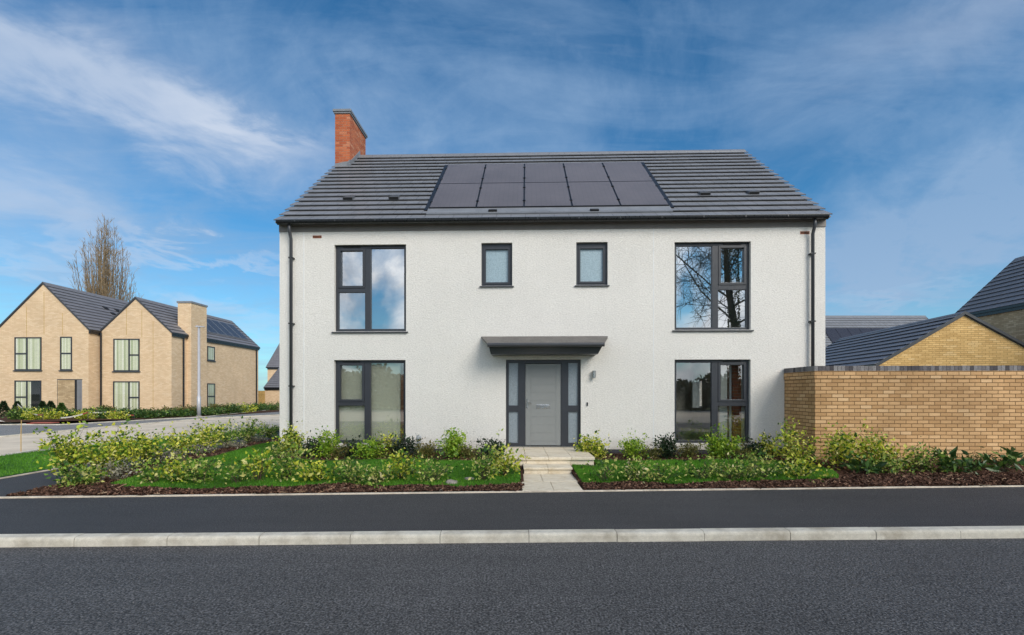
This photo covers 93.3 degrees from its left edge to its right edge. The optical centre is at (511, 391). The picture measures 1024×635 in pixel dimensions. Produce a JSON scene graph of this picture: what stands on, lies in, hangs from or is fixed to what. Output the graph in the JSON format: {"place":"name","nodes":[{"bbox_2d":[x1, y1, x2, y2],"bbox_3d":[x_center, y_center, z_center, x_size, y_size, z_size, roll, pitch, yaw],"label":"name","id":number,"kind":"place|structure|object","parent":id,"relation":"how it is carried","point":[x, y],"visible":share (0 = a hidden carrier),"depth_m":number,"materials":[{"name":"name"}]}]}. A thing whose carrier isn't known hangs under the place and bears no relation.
{"place":"outdoors","nodes":[
{"label":"outdoors","id":0,"kind":"place"},
{"bbox_2d":[0,282,259,412],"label":"brick house","id":1,"kind":"structure","parent":0,"point":[70,348],"depth_m":31.00,"materials":[{"name":"brick"}]},
{"bbox_2d":[14,380,40,409],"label":"window","id":2,"kind":"structure","parent":1,"relation":"in","point":[28,392],"depth_m":30.19,"materials":[{"name":"glass"}]},
{"bbox_2d":[13,337,42,370],"bbox_3d":[-30.223,-2.313,30.159,1.779,2.123,0.080,0,0,0],"label":"window","id":3,"kind":"structure","parent":1,"relation":"in","point":[27,350],"depth_m":30.19,"materials":[{"name":"glass"}]},
{"bbox_2d":[58,337,72,370],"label":"window","id":4,"kind":"structure","parent":1,"relation":"in","point":[65,342],"depth_m":30.19,"materials":[{"name":"glass"}]},
{"bbox_2d":[112,339,140,371],"bbox_3d":[-24.711,-2.293,30.960,1.775,2.145,0.080,0,0,0],"label":"window","id":5,"kind":"structure","parent":1,"relation":"in","point":[126,352],"depth_m":30.99,"materials":[{"name":"glass"}]},
{"bbox_2d":[113,381,139,410],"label":"window","id":6,"kind":"structure","parent":1,"relation":"in","point":[125,393],"depth_m":30.99,"materials":[{"name":"glass"}]},
{"bbox_2d":[207,383,214,405],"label":"window","id":7,"kind":"structure","parent":1,"relation":"in","point":[210,386],"depth_m":35.00,"materials":[{"name":"glass"}]},
{"bbox_2d":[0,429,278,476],"bbox_3d":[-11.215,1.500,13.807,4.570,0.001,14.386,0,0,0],"label":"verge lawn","id":8,"kind":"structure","parent":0,"point":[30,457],"depth_m":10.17,"materials":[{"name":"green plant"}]},
{"bbox_2d":[0,415,279,454],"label":"side road","id":9,"kind":"structure","parent":0,"point":[10,444],"depth_m":18.83,"materials":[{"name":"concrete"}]},
{"bbox_2d":[0,409,279,421],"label":"planting ground","id":10,"kind":"structure","parent":0,"point":[5,419],"depth_m":25.64,"materials":[{"name":"brown soil"}]},
{"bbox_2d":[1,407,31,419],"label":"shrub","id":11,"kind":"object","parent":10,"relation":"on","point":[16,413],"visible":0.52,"depth_m":25.69,"materials":[{"name":"green plant"}]},
{"bbox_2d":[35,407,67,419],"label":"shrub","id":12,"kind":"object","parent":10,"relation":"on","point":[53,414],"visible":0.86,"depth_m":26.12,"materials":[{"name":"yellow plant"}]},
{"bbox_2d":[65,406,98,418],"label":"shrub","id":13,"kind":"object","parent":10,"relation":"on","point":[89,415],"visible":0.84,"depth_m":26.03,"materials":[{"name":"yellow plant"}]},
{"bbox_2d":[133,408,170,418],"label":"shrub","id":14,"kind":"object","parent":10,"relation":"on","point":[151,414],"visible":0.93,"depth_m":27.36,"materials":[{"name":"green plant"}]},
{"bbox_2d":[163,407,201,417],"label":"shrub","id":15,"kind":"object","parent":10,"relation":"on","point":[179,413],"visible":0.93,"depth_m":28.55,"materials":[{"name":"green plant"}]},
{"bbox_2d":[195,325,203,416],"bbox_3d":[-18.504,-1.194,28.700,0.490,5.408,0.317,0,0,0],"label":"lamp post","id":16,"kind":"object","parent":10,"relation":"on","point":[198,397],"visible":0.96,"depth_m":28.64,"materials":[{"name":"metal"}]},
{"bbox_2d":[192,406,231,415],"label":"shrub","id":17,"kind":"object","parent":10,"relation":"on","point":[218,410],"visible":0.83,"depth_m":30.29,"materials":[{"name":"green plant"}]},
{"bbox_2d":[266,343,279,380],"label":"brick house","id":18,"kind":"structure","parent":0,"point":[273,366],"depth_m":60.36,"materials":[{"name":"tile"}]},
{"bbox_2d":[0,417,1009,495],"bbox_3d":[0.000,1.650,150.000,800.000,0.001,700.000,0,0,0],"label":"ground","id":19,"kind":"structure","parent":0,"point":[65,422],"depth_m":24.71,"materials":[{"name":"green plant"}]},
{"bbox_2d":[66,214,141,301],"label":"poplar tree","id":20,"kind":"object","parent":19,"relation":"on","point":[105,279],"visible":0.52,"depth_m":61.30,"materials":[{"name":"brown plant"}]},
{"bbox_2d":[0,432,279,495],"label":"footpath","id":21,"kind":"structure","parent":19,"relation":"on","point":[24,483],"depth_m":8.25,"materials":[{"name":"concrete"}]},
{"bbox_2d":[0,411,279,435],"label":"carriageway","id":22,"kind":"structure","parent":19,"relation":"on","point":[9,429],"depth_m":21.49,"materials":[{"name":"grey asphalt"}]},
{"bbox_2d":[0,410,279,455],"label":"side road kerb","id":23,"kind":"structure","parent":19,"relation":"on","point":[111,426],"depth_m":21.77,"materials":[{"name":"concrete"}]},
{"bbox_2d":[263,367,279,404],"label":"brick garage","id":24,"kind":"structure","parent":19,"relation":"on","point":[271,388],"depth_m":47.00,"materials":[{"name":"brick"}]},
{"bbox_2d":[0,526,1023,546],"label":"kerb","id":25,"kind":"structure","parent":19,"relation":"on","point":[447,536],"depth_m":5.22,"materials":[{"name":"concrete"}]},
{"bbox_2d":[0,485,1023,498],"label":"edging strip","id":26,"kind":"object","parent":19,"relation":"on","point":[78,496],"visible":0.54,"depth_m":7.29,"materials":[{"name":"concrete"}]},
{"bbox_2d":[274,109,831,454],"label":"white house","id":27,"kind":"structure","parent":19,"relation":"on","point":[542,299],"depth_m":11.18,"materials":[{"name":"paint"}]},
{"bbox_2d":[331,245,407,332],"bbox_3d":[-3.296,-2.379,11.283,1.783,2.056,0.200,0,0,2],"label":"window","id":28,"kind":"structure","parent":27,"relation":"in","point":[371,279],"depth_m":11.34,"materials":[{"name":"glass"}]},
{"bbox_2d":[335,360,405,442],"bbox_3d":[-3.302,0.244,11.333,1.667,1.936,0.100,0,0,2],"label":"window","id":29,"kind":"structure","parent":27,"relation":"in","point":[365,401],"depth_m":11.31,"materials":[{"name":"plastic"}]},
{"bbox_2d":[480,244,513,286],"bbox_3d":[-0.351,-2.909,11.195,0.787,1.027,0.200,0,0,2],"label":"window","id":30,"kind":"structure","parent":27,"relation":"in","point":[496,258],"depth_m":11.25,"materials":[{"name":"glass"}]},
{"bbox_2d":[525,364,560,444],"bbox_3d":[0.724,0.310,11.195,0.820,1.890,0.117,0,0,2],"label":"front door","id":31,"kind":"structure","parent":27,"relation":"in","point":[542,381],"depth_m":11.20,"materials":[{"name":"silver metal"}]},
{"bbox_2d":[575,243,609,286],"bbox_3d":[1.835,-2.909,11.131,0.790,1.021,0.200,0,0,2],"label":"window","id":32,"kind":"structure","parent":27,"relation":"in","point":[591,258],"depth_m":11.19,"materials":[{"name":"glass"}]},
{"bbox_2d":[675,360,748,442],"bbox_3d":[4.564,0.233,11.105,1.701,1.908,0.090,0,0,2],"label":"window","id":33,"kind":"structure","parent":27,"relation":"in","point":[715,365],"depth_m":11.07,"materials":[{"name":"plastic"}]},
{"bbox_2d":[672,242,753,331],"bbox_3d":[4.564,-2.378,11.049,1.817,2.043,0.200,0,0,2],"label":"window","id":34,"kind":"structure","parent":27,"relation":"in","point":[712,279],"depth_m":11.11,"materials":[{"name":"glass"}]},
{"bbox_2d":[784,365,1023,461],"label":"garden wall","id":35,"kind":"structure","parent":19,"relation":"on","point":[969,409],"depth_m":9.72,"materials":[{"name":"brick"}]},
{"bbox_2d":[0,538,1023,634],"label":"road","id":36,"kind":"structure","parent":0,"point":[887,587],"depth_m":3.99,"materials":[{"name":"grey asphalt"}]},
{"bbox_2d":[0,487,1023,533],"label":"pavement","id":37,"kind":"structure","parent":0,"point":[920,507],"depth_m":6.16,"materials":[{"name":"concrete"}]},
{"bbox_2d":[0,0,1023,390],"label":"sky","id":38,"kind":"structure","parent":0,"point":[190,125],"materials":[{"name":"blue"}]},
{"bbox_2d":[6,438,1023,495],"bbox_3d":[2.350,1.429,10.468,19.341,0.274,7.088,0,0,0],"label":"bark chips","id":39,"kind":"object","parent":0,"point":[980,479],"visible":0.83,"depth_m":7.67,"materials":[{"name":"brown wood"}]},
{"bbox_2d":[33,421,107,482],"bbox_3d":[-7.360,1.008,8.052,0.917,1.025,0.935,0,0,0],"label":"shrub","id":40,"kind":"object","parent":39,"relation":"on","point":[66,446],"visible":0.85,"depth_m":7.96,"materials":[{"name":"green plant"}]},
{"bbox_2d":[44,456,109,487],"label":"shrub","id":41,"kind":"object","parent":39,"relation":"on","point":[76,479],"visible":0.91,"depth_m":7.66,"materials":[{"name":"green plant"}]},
{"bbox_2d":[77,434,129,478],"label":"shrub","id":42,"kind":"object","parent":39,"relation":"on","point":[100,455],"visible":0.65,"depth_m":8.30,"materials":[{"name":"green plant"}]},
{"bbox_2d":[91,457,141,479],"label":"shrub","id":43,"kind":"object","parent":39,"relation":"on","point":[116,473],"visible":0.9,"depth_m":8.16,"materials":[{"name":"grey plant"}]},
{"bbox_2d":[91,414,152,471],"bbox_3d":[-7.057,0.950,8.817,1.006,1.086,1.008,0,0,0],"label":"shrub","id":44,"kind":"object","parent":39,"relation":"on","point":[130,453],"visible":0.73,"depth_m":8.73,"materials":[{"name":"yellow plant"}]},
{"bbox_2d":[114,423,176,465],"bbox_3d":[-7.179,1.071,9.469,0.990,0.890,1.015,0,0,-32],"label":"shrub","id":45,"kind":"object","parent":39,"relation":"on","point":[147,452],"visible":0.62,"depth_m":9.44,"materials":[{"name":"green plant"}]},
{"bbox_2d":[130,457,173,484],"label":"shrub","id":46,"kind":"object","parent":39,"relation":"on","point":[148,473],"visible":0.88,"depth_m":7.83,"materials":[{"name":"green plant"}]},
{"bbox_2d":[151,441,205,485],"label":"shrub","id":47,"kind":"object","parent":39,"relation":"on","point":[171,470],"visible":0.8,"depth_m":7.82,"materials":[{"name":"green plant"}]},
{"bbox_2d":[160,421,204,455],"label":"shrub","id":48,"kind":"object","parent":39,"relation":"on","point":[171,440],"visible":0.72,"depth_m":10.61,"materials":[{"name":"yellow plant"}]},
{"bbox_2d":[161,446,224,484],"bbox_3d":[-5.119,1.215,7.875,0.828,0.664,0.857,0,0,0],"label":"shrub","id":49,"kind":"object","parent":39,"relation":"on","point":[205,464],"visible":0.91,"depth_m":7.78,"materials":[{"name":"green plant"}]},
{"bbox_2d":[179,416,225,450],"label":"shrub","id":50,"kind":"object","parent":39,"relation":"on","point":[206,434],"visible":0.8,"depth_m":11.58,"materials":[{"name":"green plant"}]},
{"bbox_2d":[205,415,240,447],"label":"shrub","id":51,"kind":"object","parent":39,"relation":"on","point":[229,433],"visible":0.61,"depth_m":12.53,"materials":[{"name":"green plant"}]},
{"bbox_2d":[226,416,265,443],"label":"shrub","id":52,"kind":"object","parent":39,"relation":"on","point":[247,433],"visible":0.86,"depth_m":13.48,"materials":[{"name":"green plant"}]},
{"bbox_2d":[255,420,279,437],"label":"shrub","id":53,"kind":"object","parent":39,"relation":"on","point":[273,433],"visible":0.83,"depth_m":14.90,"materials":[{"name":"green plant"}]},
{"bbox_2d":[266,430,312,481],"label":"shrub","id":54,"kind":"object","parent":39,"relation":"on","point":[283,462],"visible":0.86,"depth_m":8.08,"materials":[{"name":"green plant"}]},
{"bbox_2d":[272,420,308,455],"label":"shrub","id":55,"kind":"object","parent":39,"relation":"on","point":[294,435],"visible":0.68,"depth_m":10.46,"materials":[{"name":"green plant"}]},
{"bbox_2d":[289,430,323,457],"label":"shrub","id":56,"kind":"object","parent":39,"relation":"on","point":[308,446],"visible":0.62,"depth_m":10.55,"materials":[{"name":"green plant"}]},
{"bbox_2d":[288,453,352,483],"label":"shrub","id":57,"kind":"object","parent":39,"relation":"on","point":[311,471],"visible":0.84,"depth_m":7.88,"materials":[{"name":"green plant"}]},
{"bbox_2d":[310,425,343,458],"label":"shrub","id":58,"kind":"object","parent":39,"relation":"on","point":[327,446],"visible":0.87,"depth_m":10.32,"materials":[{"name":"green plant"}]},
{"bbox_2d":[327,439,354,458],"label":"shrub","id":59,"kind":"object","parent":39,"relation":"on","point":[335,454],"visible":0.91,"depth_m":10.26,"materials":[{"name":"green plant"}]},
{"bbox_2d":[317,455,376,484],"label":"shrub","id":60,"kind":"object","parent":39,"relation":"on","point":[356,475],"visible":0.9,"depth_m":7.83,"materials":[{"name":"green plant"}]},
{"bbox_2d":[337,434,364,457],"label":"shrub","id":61,"kind":"object","parent":39,"relation":"on","point":[352,445],"visible":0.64,"depth_m":10.39,"materials":[{"name":"green plant"}]},
{"bbox_2d":[349,433,391,458],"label":"shrub","id":62,"kind":"object","parent":39,"relation":"on","point":[371,449],"visible":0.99,"depth_m":10.18,"materials":[{"name":"green plant"}]},
{"bbox_2d":[352,457,397,487],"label":"shrub","id":63,"kind":"object","parent":39,"relation":"on","point":[374,477],"visible":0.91,"depth_m":7.77,"materials":[{"name":"green plant"}]},
{"bbox_2d":[389,433,421,457],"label":"shrub","id":64,"kind":"object","parent":39,"relation":"on","point":[401,444],"visible":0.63,"depth_m":10.35,"materials":[{"name":"green plant"}]},
{"bbox_2d":[0,427,838,488],"bbox_3d":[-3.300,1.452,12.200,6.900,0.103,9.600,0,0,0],"label":"lawn","id":65,"kind":"structure","parent":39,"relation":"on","point":[396,481],"depth_m":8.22,"materials":[{"name":"green plant"}]},
{"bbox_2d":[202,458,259,486],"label":"shrub","id":66,"kind":"object","parent":65,"relation":"on","point":[238,473],"visible":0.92,"depth_m":7.77,"materials":[{"name":"green plant"}]},
{"bbox_2d":[222,446,285,480],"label":"shrub","id":67,"kind":"object","parent":65,"relation":"on","point":[269,468],"visible":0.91,"depth_m":7.93,"materials":[{"name":"green plant"}]},
{"bbox_2d":[368,441,423,479],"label":"shrub","id":68,"kind":"object","parent":65,"relation":"on","point":[399,466],"visible":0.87,"depth_m":8.01,"materials":[{"name":"green plant"}]},
{"bbox_2d":[464,429,510,480],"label":"shrub","id":69,"kind":"object","parent":65,"relation":"on","point":[488,462],"visible":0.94,"depth_m":7.98,"materials":[{"name":"green plant"}]},
{"bbox_2d":[411,437,439,457],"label":"shrub","id":70,"kind":"object","parent":39,"relation":"on","point":[427,450],"visible":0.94,"depth_m":10.36,"materials":[{"name":"green plant"}]},
{"bbox_2d":[394,445,464,484],"bbox_3d":[-1.408,1.251,8.000,1.043,0.651,1.050,0,0,-35],"label":"shrub","id":71,"kind":"object","parent":39,"relation":"on","point":[429,478],"visible":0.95,"depth_m":7.99,"materials":[{"name":"green plant"}]},
{"bbox_2d":[435,427,469,458],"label":"shrub","id":72,"kind":"object","parent":39,"relation":"on","point":[452,446],"visible":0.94,"depth_m":10.26,"materials":[{"name":"green plant"}]},
{"bbox_2d":[473,437,507,458],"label":"shrub","id":73,"kind":"object","parent":39,"relation":"on","point":[491,445],"visible":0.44,"depth_m":10.35,"materials":[{"name":"green plant"}]},
{"bbox_2d":[481,442,530,477],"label":"shrub","id":74,"kind":"object","parent":39,"relation":"on","point":[508,462],"visible":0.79,"depth_m":8.45,"materials":[{"name":"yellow plant"}]},
{"bbox_2d":[504,447,594,473],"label":"entrance steps","id":75,"kind":"structure","parent":39,"relation":"on","point":[552,460],"depth_m":9.46,"materials":[{"name":"stone"}]},
{"bbox_2d":[573,430,611,459],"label":"shrub","id":76,"kind":"object","parent":39,"relation":"on","point":[594,448],"visible":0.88,"depth_m":10.29,"materials":[{"name":"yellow plant"}]},
{"bbox_2d":[617,428,649,458],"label":"shrub","id":77,"kind":"object","parent":39,"relation":"on","point":[632,447],"visible":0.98,"depth_m":10.35,"materials":[{"name":"green plant"}]},
{"bbox_2d":[637,442,663,459],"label":"shrub","id":78,"kind":"object","parent":39,"relation":"on","point":[652,453],"visible":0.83,"depth_m":10.27,"materials":[{"name":"green plant"}]},
{"bbox_2d":[652,432,681,458],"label":"shrub","id":79,"kind":"object","parent":39,"relation":"on","point":[667,446],"visible":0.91,"depth_m":10.36,"materials":[{"name":"green plant"}]},
{"bbox_2d":[673,439,705,458],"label":"shrub","id":80,"kind":"object","parent":39,"relation":"on","point":[689,449],"visible":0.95,"depth_m":10.33,"materials":[{"name":"green plant"}]},
{"bbox_2d":[572,460,838,483],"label":"lawn","id":81,"kind":"structure","parent":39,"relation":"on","point":[679,472],"depth_m":8.65,"materials":[{"name":"green plant"}]},
{"bbox_2d":[580,454,624,481],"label":"shrub","id":82,"kind":"object","parent":81,"relation":"on","point":[612,470],"visible":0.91,"depth_m":8.05,"materials":[{"name":"green plant"}]},
{"bbox_2d":[617,454,653,482],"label":"shrub","id":83,"kind":"object","parent":81,"relation":"on","point":[635,470],"visible":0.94,"depth_m":7.98,"materials":[{"name":"green plant"}]},
{"bbox_2d":[641,455,681,483],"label":"shrub","id":84,"kind":"object","parent":81,"relation":"on","point":[662,474],"visible":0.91,"depth_m":7.98,"materials":[{"name":"green plant"}]},
{"bbox_2d":[672,449,729,481],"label":"shrub","id":85,"kind":"object","parent":81,"relation":"on","point":[701,474],"visible":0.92,"depth_m":8.11,"materials":[{"name":"green plant"}]},
{"bbox_2d":[699,422,730,458],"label":"shrub","id":86,"kind":"object","parent":39,"relation":"on","point":[715,443],"visible":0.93,"depth_m":10.35,"materials":[{"name":"green plant"}]},
{"bbox_2d":[717,432,745,457],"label":"shrub","id":87,"kind":"object","parent":39,"relation":"on","point":[735,442],"visible":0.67,"depth_m":10.29,"materials":[{"name":"green plant"}]},
{"bbox_2d":[700,445,769,481],"bbox_3d":[3.753,1.247,8.243,0.970,0.603,1.121,0,0,0],"label":"shrub","id":88,"kind":"object","parent":39,"relation":"on","point":[745,473],"visible":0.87,"depth_m":8.07,"materials":[{"name":"green plant"}]},
{"bbox_2d":[738,432,771,457],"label":"shrub","id":89,"kind":"object","parent":39,"relation":"on","point":[752,445],"visible":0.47,"depth_m":10.38,"materials":[{"name":"green plant"}]},
{"bbox_2d":[729,443,804,480],"bbox_3d":[4.362,1.231,8.348,1.038,0.698,0.901,0,0,0],"label":"shrub","id":90,"kind":"object","parent":39,"relation":"on","point":[766,463],"visible":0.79,"depth_m":8.18,"materials":[{"name":"green plant"}]},
{"bbox_2d":[751,432,789,457],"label":"shrub","id":91,"kind":"object","parent":39,"relation":"on","point":[769,445],"visible":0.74,"depth_m":10.32,"materials":[{"name":"green plant"}]},
{"bbox_2d":[772,416,808,462],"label":"shrub","id":92,"kind":"object","parent":39,"relation":"on","point":[784,441],"visible":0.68,"depth_m":9.71,"materials":[{"name":"green plant"}]},
{"bbox_2d":[779,433,824,467],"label":"shrub","id":93,"kind":"object","parent":39,"relation":"on","point":[797,447],"visible":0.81,"depth_m":9.24,"materials":[{"name":"green plant"}]},
{"bbox_2d":[777,455,839,482],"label":"shrub","id":94,"kind":"object","parent":39,"relation":"on","point":[798,472],"visible":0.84,"depth_m":8.28,"materials":[{"name":"green plant"}]},
{"bbox_2d":[813,422,873,468],"bbox_3d":[6.098,1.032,8.975,0.896,0.913,1.065,0,0,20],"label":"shrub","id":95,"kind":"object","parent":39,"relation":"on","point":[838,455],"visible":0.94,"depth_m":8.93,"materials":[{"name":"green plant"}]},
{"bbox_2d":[839,453,886,473],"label":"shrub","id":96,"kind":"object","parent":39,"relation":"on","point":[867,466],"visible":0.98,"depth_m":8.65,"materials":[{"name":"green plant"}]},
{"bbox_2d":[850,419,897,465],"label":"shrub","id":97,"kind":"object","parent":39,"relation":"on","point":[872,446],"visible":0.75,"depth_m":9.04,"materials":[{"name":"green plant"}]},
{"bbox_2d":[859,438,917,468],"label":"shrub","id":98,"kind":"object","parent":39,"relation":"on","point":[891,451],"visible":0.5,"depth_m":8.91,"materials":[{"name":"green plant"}]},
{"bbox_2d":[866,451,924,475],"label":"shrub","id":99,"kind":"object","parent":39,"relation":"on","point":[895,467],"visible":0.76,"depth_m":8.57,"materials":[{"name":"green plant"}]},
{"bbox_2d":[900,436,949,472],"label":"shrub","id":100,"kind":"object","parent":39,"relation":"on","point":[916,464],"visible":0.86,"depth_m":8.72,"materials":[{"name":"green plant"}]},
{"bbox_2d":[929,445,973,472],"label":"shrub","id":101,"kind":"object","parent":39,"relation":"on","point":[952,463],"visible":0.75,"depth_m":8.54,"materials":[{"name":"green plant"}]},
{"bbox_2d":[950,449,986,475],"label":"shrub","id":102,"kind":"object","parent":39,"relation":"on","point":[972,465],"visible":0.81,"depth_m":8.59,"materials":[{"name":"green plant"}]},
{"bbox_2d":[975,446,1023,471],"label":"shrub","id":103,"kind":"object","parent":39,"relation":"on","point":[1010,457],"visible":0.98,"depth_m":8.75,"materials":[{"name":"green plant"}]},
{"bbox_2d":[521,474,581,490],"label":"garden path","id":104,"kind":"structure","parent":0,"point":[533,482],"depth_m":8.03,"materials":[{"name":"stone"}]},
{"bbox_2d":[825,315,927,346],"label":"brick house","id":105,"kind":"structure","parent":0,"point":[837,327],"depth_m":43.25,"materials":[{"name":"grey tile"}]},
{"bbox_2d":[825,311,1023,365],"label":"brick garage","id":106,"kind":"structure","parent":0,"point":[964,338],"depth_m":17.69,"materials":[{"name":"tile"}]},
{"bbox_2d":[956,256,1023,341],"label":"brick house","id":107,"kind":"structure","parent":0,"point":[997,301],"depth_m":21.06,"materials":[{"name":"tile"}]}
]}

